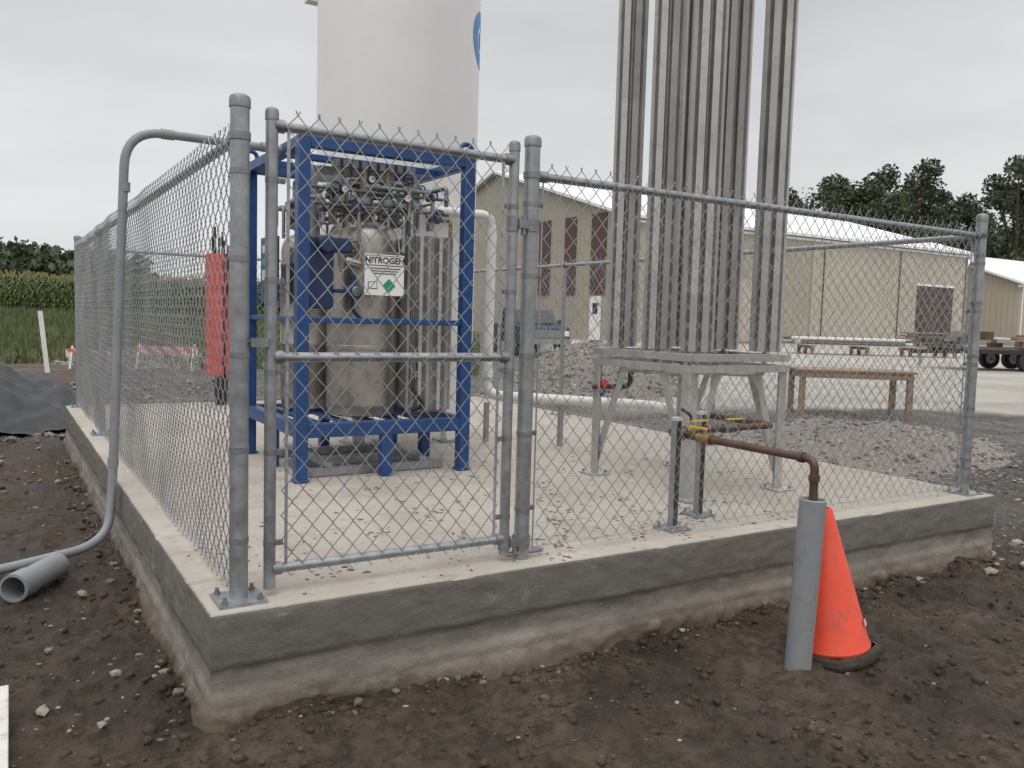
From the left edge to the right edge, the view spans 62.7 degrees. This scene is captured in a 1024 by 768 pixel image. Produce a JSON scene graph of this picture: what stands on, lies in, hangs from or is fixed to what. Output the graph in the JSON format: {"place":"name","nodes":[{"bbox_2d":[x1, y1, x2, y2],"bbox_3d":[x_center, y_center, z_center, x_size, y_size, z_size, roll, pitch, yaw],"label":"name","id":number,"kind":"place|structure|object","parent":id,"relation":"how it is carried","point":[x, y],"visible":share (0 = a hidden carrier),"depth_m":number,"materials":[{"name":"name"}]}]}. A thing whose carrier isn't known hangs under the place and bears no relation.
{"place":"outdoors","nodes":[
{"label":"outdoors","id":0,"kind":"place"},
{"bbox_2d":[0,269,280,314],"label":"corn field","id":1,"kind":"structure","parent":0,"point":[36,291],"depth_m":56.67,"materials":[{"name":"green plant"}]},
{"bbox_2d":[0,307,1023,767],"bbox_3d":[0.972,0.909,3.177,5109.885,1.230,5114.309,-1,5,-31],"label":"ground","id":2,"kind":"structure","parent":0,"point":[734,651],"depth_m":3.88,"materials":[{"name":"brown soil"}]},
{"bbox_2d":[0,685,8,767],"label":"painted board","id":3,"kind":"object","parent":2,"relation":"on","point":[4,726],"visible":1,"depth_m":3.10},
{"bbox_2d":[0,553,69,602],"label":"pvc pipe offcut","id":4,"kind":"object","parent":2,"relation":"on","point":[19,585],"visible":1,"depth_m":4.74,"materials":[{"name":"grey plastic"}]},
{"bbox_2d":[0,363,75,435],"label":"tarp covered pile","id":5,"kind":"object","parent":2,"relation":"on","point":[31,404],"visible":0.79,"depth_m":11.00,"materials":[{"name":"grey plastic"}]},
{"bbox_2d":[38,311,49,372],"bbox_3d":[-9.697,-0.844,17.401,0.228,1.339,0.067,1,4,-5],"label":"survey stake","id":6,"kind":"object","parent":2,"relation":"on","point":[43,341],"visible":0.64,"depth_m":17.39,"materials":[{"name":"white wood"}]},
{"bbox_2d":[66,346,109,368],"bbox_3d":[-9.388,-0.575,18.631,0.900,0.526,0.477,1,4,-12],"label":"barricade","id":7,"kind":"object","parent":2,"relation":"on","point":[70,353],"visible":0.41,"depth_m":18.48,"materials":[{"name":"white plastic"}]},
{"bbox_2d":[0,236,203,311],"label":"distant tree line","id":8,"kind":"object","parent":2,"relation":"on","point":[20,257],"visible":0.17,"depth_m":194.46,"materials":[{"name":"green plant"}]},
{"bbox_2d":[43,345,204,368],"bbox_3d":[-9.474,-0.744,22.017,5.078,0.523,5.028,-1,5,-31],"label":"dirt mound","id":9,"kind":"object","parent":2,"relation":"on","point":[57,361],"visible":0.12,"depth_m":20.41,"materials":[{"name":"brown soil"}]},
{"bbox_2d":[0,128,317,573],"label":"electrical conduit","id":10,"kind":"object","parent":2,"relation":"on","point":[131,143],"visible":0.81,"depth_m":5.46,"materials":[{"name":"grey plastic"}]},
{"bbox_2d":[134,343,198,370],"bbox_3d":[-7.886,-0.613,19.227,1.500,0.614,0.478,2,4,0],"label":"barricade","id":11,"kind":"object","parent":2,"relation":"on","point":[192,353],"visible":0.39,"depth_m":19.14,"materials":[{"name":"white plastic"}]},
{"bbox_2d":[0,304,480,375],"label":"grass","id":12,"kind":"structure","parent":2,"relation":"on","point":[19,342],"depth_m":33.19,"materials":[{"name":"green plant"}]},
{"bbox_2d":[0,458,1023,767],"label":"mud clods","id":13,"kind":"object","parent":2,"relation":"on","point":[472,754],"visible":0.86,"depth_m":3.66,"materials":[{"name":"brown soil"}]},
{"bbox_2d":[0,378,1023,767],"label":"gravel stones","id":14,"kind":"object","parent":2,"relation":"on","point":[42,710],"visible":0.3,"depth_m":5.36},
{"bbox_2d":[62,396,994,733],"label":"concrete slab","id":15,"kind":"structure","parent":2,"relation":"on","point":[402,620],"depth_m":4.55,"materials":[{"name":"beige concrete"}]},
{"bbox_2d":[205,227,229,404],"bbox_3d":[-3.638,-0.835,10.453,0.334,2.200,0.246,-1,5,-31],"label":"rolled safety fence","id":16,"kind":"object","parent":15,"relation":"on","point":[217,312],"visible":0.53,"depth_m":10.38,"materials":[{"name":"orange red-orange plastic"}]},
{"bbox_2d":[249,134,475,483],"bbox_3d":[-1.259,-0.621,6.655,1.393,2.488,1.470,-1,5,-31],"label":"nitrogen cylinder skid","id":17,"kind":"object","parent":15,"relation":"on","point":[316,338],"visible":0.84,"depth_m":6.31,"materials":[{"name":"blue metal"}]},
{"bbox_2d":[364,226,404,295],"bbox_3d":[-0.920,-0.876,6.002,0.300,0.486,0.072,-1,5,-31],"label":"nitrogen sign","id":18,"kind":"object","parent":17,"relation":"attached to","point":[378,266],"visible":0.83,"depth_m":5.98,"materials":[{"name":"white paint"}]},
{"bbox_2d":[304,0,480,444],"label":"storage tank","id":19,"kind":"object","parent":15,"relation":"on","point":[410,67],"visible":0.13,"depth_m":7.36,"materials":[{"name":"white metal"}]},
{"bbox_2d":[142,422,913,594],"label":"mud crumbs","id":20,"kind":"object","parent":15,"relation":"on","point":[436,512],"visible":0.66,"depth_m":4.93,"materials":[{"name":"brown soil"}]},
{"bbox_2d":[70,93,988,609],"bbox_3d":[-0.881,-0.488,7.950,5.360,2.045,7.845,-1,5,-31],"label":"chain link fence","id":21,"kind":"object","parent":15,"relation":"on","point":[94,245],"visible":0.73,"depth_m":4.71,"materials":[{"name":"metal"}]},
{"bbox_2d":[249,107,543,589],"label":"chain link gate","id":22,"kind":"structure","parent":21,"relation":"attached to","point":[503,540],"depth_m":3.64,"materials":[{"name":"metal"}]},
{"bbox_2d":[422,204,676,445],"bbox_3d":[0.395,-0.476,7.500,2.375,2.161,0.722,2,4,10],"label":"insulated pipe","id":23,"kind":"object","parent":15,"relation":"on","point":[483,215],"visible":0.76,"depth_m":7.81,"materials":[{"name":"metal"}]},
{"bbox_2d":[579,0,798,503],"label":"ambient vaporizer","id":24,"kind":"object","parent":15,"relation":"on","point":[701,87],"visible":0.79,"depth_m":5.92,"materials":[{"name":"metal"}]},
{"bbox_2d":[654,408,819,532],"bbox_3d":[1.241,0.418,5.054,0.755,0.798,1.994,2,4,8],"label":"supply pipe","id":25,"kind":"object","parent":15,"relation":"on","point":[704,437],"visible":0.79,"depth_m":4.78,"materials":[{"name":"copper"},{"name":"brass"},{"name":"galvanised steel"}]},
{"bbox_2d":[493,307,570,354],"bbox_3d":[0.625,-2.147,33.876,2.225,1.850,5.520,0,5,-14],"label":"pickup truck","id":26,"kind":"object","parent":2,"relation":"on","point":[553,333],"visible":0.31,"depth_m":32.26,"materials":[{"name":"paint"}]},
{"bbox_2d":[477,340,704,404],"bbox_3d":[1.613,-0.275,17.231,4.658,1.279,4.635,-1,5,-31],"label":"gravel pile","id":27,"kind":"object","parent":2,"relation":"on","point":[567,373],"visible":0.41,"depth_m":15.84,"materials":[{"name":"grey gravel"}]},
{"bbox_2d":[473,171,973,343],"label":"metal warehouse","id":28,"kind":"structure","parent":2,"relation":"on","point":[489,201],"depth_m":70.14,"materials":[{"name":"beige metal"}]},
{"bbox_2d":[589,283,955,339],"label":"doors","id":29,"kind":"structure","parent":28,"relation":"in","point":[943,303],"depth_m":77.24,"materials":[{"name":"white paint"}]},
{"bbox_2d":[784,496,826,670],"bbox_3d":[1.422,1.034,4.088,0.159,0.969,0.126,2,4,0],"label":"pvc sleeve","id":30,"kind":"object","parent":2,"relation":"on","point":[805,583],"visible":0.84,"depth_m":4.04,"materials":[{"name":"grey plastic"}]},
{"bbox_2d":[788,173,853,213],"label":"tree","id":31,"kind":"object","parent":2,"relation":"on","point":[824,191],"visible":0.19,"depth_m":145.46,"materials":[{"name":"green plant"}]},
{"bbox_2d":[784,507,883,672],"bbox_3d":[1.650,1.013,4.261,0.406,0.780,0.410,-1,5,-31],"label":"traffic cone","id":32,"kind":"object","parent":2,"relation":"on","point":[840,628],"visible":0.62,"depth_m":4.15,"materials":[{"name":"orange plastic"}]},
{"bbox_2d":[787,366,917,420],"bbox_3d":[5.298,0.146,13.239,1.750,0.762,0.890,2,4,6],"label":"wooden table","id":33,"kind":"object","parent":2,"relation":"on","point":[849,376],"visible":0.58,"depth_m":12.86,"materials":[{"name":"brown wood"}]},
{"bbox_2d":[820,163,900,231],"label":"tree","id":34,"kind":"object","parent":2,"relation":"on","point":[847,195],"visible":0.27,"depth_m":135.38,"materials":[{"name":"green plant"}]},
{"bbox_2d":[713,416,1021,479],"bbox_3d":[4.286,0.722,10.684,3.814,0.519,3.811,-1,5,-31],"label":"gravel pile","id":35,"kind":"object","parent":2,"relation":"on","point":[985,448],"visible":0.48,"depth_m":9.96,"materials":[{"name":"grey gravel"}]},
{"bbox_2d":[782,332,963,357],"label":"pipe stack","id":36,"kind":"object","parent":2,"relation":"on","point":[871,342],"visible":0.5,"depth_m":43.02,"materials":[{"name":"metal"}]},
{"bbox_2d":[847,158,961,242],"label":"tree","id":37,"kind":"object","parent":2,"relation":"on","point":[904,208],"visible":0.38,"depth_m":129.87,"materials":[{"name":"green plant"}]},
{"bbox_2d":[891,182,982,251],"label":"tree","id":38,"kind":"object","parent":2,"relation":"on","point":[968,204],"visible":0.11,"depth_m":143.36,"materials":[{"name":"green plant"}]},
{"bbox_2d":[925,192,997,246],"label":"tree","id":39,"kind":"object","parent":2,"relation":"on","point":[972,221],"visible":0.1,"depth_m":156.18,"materials":[{"name":"green plant"}]},
{"bbox_2d":[912,330,1023,370],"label":"flatbed trailer","id":40,"kind":"object","parent":2,"relation":"on","point":[993,349],"visible":0.83,"depth_m":31.06,"materials":[{"name":"metal"}]},
{"bbox_2d":[953,202,1019,257],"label":"tree","id":41,"kind":"object","parent":2,"relation":"on","point":[1002,229],"visible":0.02,"depth_m":157.03,"materials":[{"name":"green plant"}]},
{"bbox_2d":[964,255,1023,345],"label":"storage shed","id":42,"kind":"structure","parent":2,"relation":"on","point":[1002,314],"depth_m":89.24,"materials":[{"name":"beige metal"}]},
{"bbox_2d":[966,154,1023,260],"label":"tree","id":43,"kind":"object","parent":2,"relation":"on","point":[1005,244],"visible":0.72,"depth_m":122.27,"materials":[{"name":"green plant"}]},
{"bbox_2d":[1003,182,1023,239],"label":"tree","id":44,"kind":"object","parent":2,"relation":"on","point":[1022,187],"visible":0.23,"depth_m":127.08,"materials":[{"name":"green plant"}]},
{"bbox_2d":[0,0,1023,282],"label":"sky","id":45,"kind":"structure","parent":0,"point":[878,83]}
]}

